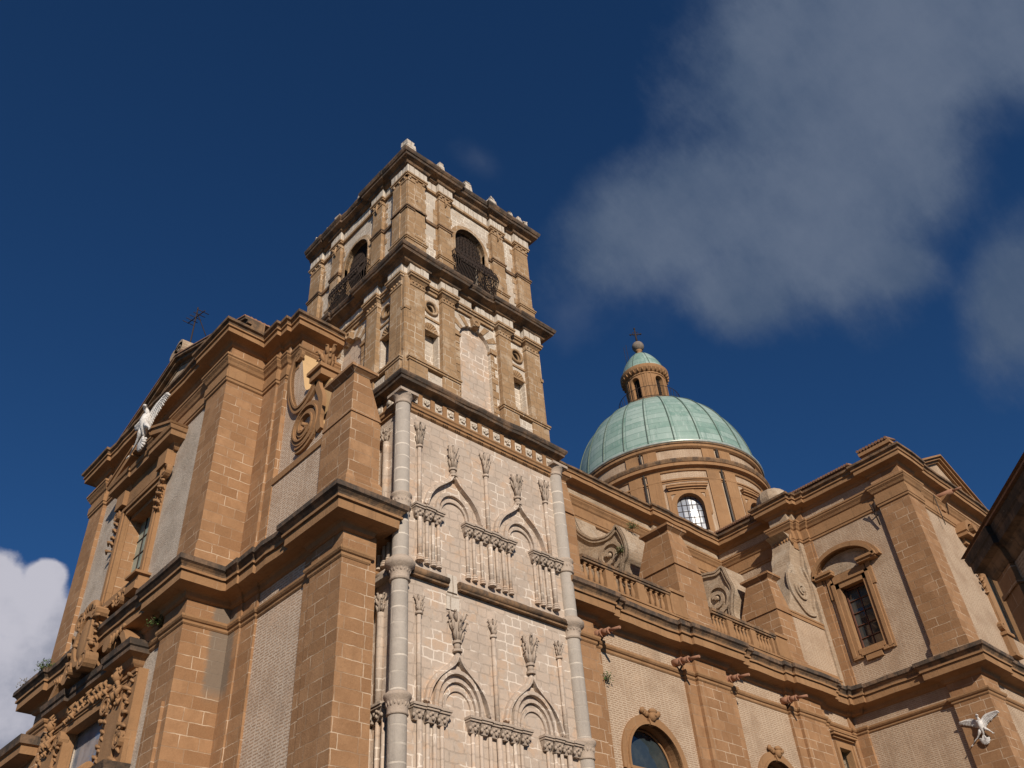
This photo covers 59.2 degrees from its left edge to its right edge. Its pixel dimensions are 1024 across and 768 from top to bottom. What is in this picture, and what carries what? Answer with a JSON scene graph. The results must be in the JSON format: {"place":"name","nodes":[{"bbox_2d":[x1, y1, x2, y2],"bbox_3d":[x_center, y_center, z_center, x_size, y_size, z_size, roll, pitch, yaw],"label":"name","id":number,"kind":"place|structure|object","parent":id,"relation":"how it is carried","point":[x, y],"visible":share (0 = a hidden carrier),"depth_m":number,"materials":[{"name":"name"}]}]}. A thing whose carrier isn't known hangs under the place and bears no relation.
{"place":"outdoors","nodes":[
{"label":"outdoors","id":0,"kind":"place"},
{"bbox_2d":[0,0,1023,748],"label":"sky","id":1,"kind":"structure","parent":0,"point":[809,214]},
{"bbox_2d":[960,452,1023,640],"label":"house","id":2,"kind":"structure","parent":0,"point":[994,551],"depth_m":27.86,"materials":[{"name":"stone"}]},
{"label":"ground","id":3,"kind":"structure","parent":0,"visible":0},
{"bbox_2d":[304,139,595,767],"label":"bell tower","id":4,"kind":"structure","parent":3,"relation":"on","point":[420,290],"depth_m":40.56,"materials":[{"name":"stone"}]},
{"bbox_2d":[0,308,1023,767],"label":"church","id":5,"kind":"structure","parent":3,"relation":"on","point":[244,516],"depth_m":45.64,"materials":[{"name":"stone"}]},
{"bbox_2d":[34,658,51,670],"bbox_3d":[-23.649,14.270,45.708,1.140,0.692,1.225,28,-49,-33],"label":"wall weed","id":6,"kind":"object","parent":5,"relation":"attached to","point":[46,665],"depth_m":45.60,"materials":[{"name":"green plant"}]},
{"bbox_2d":[35,600,149,767],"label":"window","id":7,"kind":"structure","parent":5,"relation":"in","point":[92,686],"depth_m":40.64,"materials":[{"name":"stone"}]},
{"bbox_2d":[100,420,188,615],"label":"window","id":8,"kind":"structure","parent":5,"relation":"in","point":[138,485],"depth_m":47.89,"materials":[{"name":"stone"}]},
{"bbox_2d":[126,392,170,458],"bbox_3d":[-20.165,2.352,49.372,0.685,2.860,4.187,28,-49,-33],"label":"eagle sculpture","id":9,"kind":"object","parent":5,"relation":"attached to","point":[142,426],"visible":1,"depth_m":49.37,"materials":[{"name":"white stone"}]},
{"bbox_2d":[145,614,163,629],"bbox_3d":[-15.316,10.230,38.970,0.964,0.593,0.908,-4,-39,-1],"label":"wall weed","id":10,"kind":"object","parent":5,"relation":"attached to","point":[157,621],"depth_m":38.86,"materials":[{"name":"green plant"}]},
{"bbox_2d":[183,307,208,341],"bbox_3d":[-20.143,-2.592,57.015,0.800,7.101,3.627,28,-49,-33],"label":"cross","id":11,"kind":"object","parent":5,"relation":"on","point":[197,315],"visible":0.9,"depth_m":58.55,"materials":[{"name":"metal"}]},
{"bbox_2d":[604,671,614,682],"bbox_3d":[4.277,13.357,41.170,0.781,0.503,0.916,-20,-42,18],"label":"wall weed","id":12,"kind":"object","parent":5,"relation":"attached to","point":[606,678],"depth_m":41.12,"materials":[{"name":"green plant"}]},
{"bbox_2d":[615,545,623,555],"bbox_3d":[6.448,9.793,53.300,0.756,0.513,0.765,-25,-43,23],"label":"wall weed","id":13,"kind":"object","parent":5,"relation":"attached to","point":[619,550],"depth_m":53.19,"materials":[{"name":"green plant"}]},
{"bbox_2d":[627,520,640,531],"bbox_3d":[7.324,8.619,54.951,1.030,0.680,1.008,2,-40,-8],"label":"wall weed","id":14,"kind":"object","parent":5,"relation":"on","point":[632,527],"depth_m":54.89,"materials":[{"name":"green plant"}]},
{"bbox_2d":[621,707,687,767],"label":"lunette window","id":15,"kind":"structure","parent":5,"relation":"in","point":[646,742],"depth_m":41.68,"materials":[{"name":"stone"}]},
{"bbox_2d":[580,328,770,531],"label":"dome","id":16,"kind":"structure","parent":5,"relation":"on","point":[653,441],"depth_m":80.62,"materials":[{"name":"metal"}]},
{"bbox_2d":[665,482,714,531],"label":"drum window","id":17,"kind":"structure","parent":16,"relation":"in","point":[689,503],"depth_m":76.60,"materials":[{"name":"stone"}]},
{"bbox_2d":[740,488,758,514],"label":"drum window","id":18,"kind":"structure","parent":16,"relation":"in","point":[749,495],"depth_m":78.40,"materials":[{"name":"stone"}]},
{"bbox_2d":[758,745,793,767],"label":"lunette window","id":19,"kind":"structure","parent":5,"relation":"in","point":[774,758],"depth_m":47.20,"materials":[{"name":"stone"}]},
{"bbox_2d":[829,729,859,767],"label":"window","id":20,"kind":"structure","parent":5,"relation":"in","point":[850,752],"depth_m":52.75,"materials":[{"name":"stone"}]},
{"bbox_2d":[811,540,896,661],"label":"window","id":21,"kind":"structure","parent":5,"relation":"in","point":[875,633],"depth_m":58.16,"materials":[{"name":"stone"}]},
{"bbox_2d":[959,710,999,746],"bbox_3d":[25.640,18.820,49.176,0.381,1.589,2.329,28,-49,-33],"label":"eagle sculpture","id":22,"kind":"object","parent":5,"relation":"attached to","point":[981,724],"visible":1,"depth_m":49.24,"materials":[{"name":"white stone"}]},
{"bbox_2d":[955,520,1023,660],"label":"window","id":23,"kind":"structure","parent":5,"relation":"in","point":[965,530],"depth_m":59.87,"materials":[{"name":"stone"}]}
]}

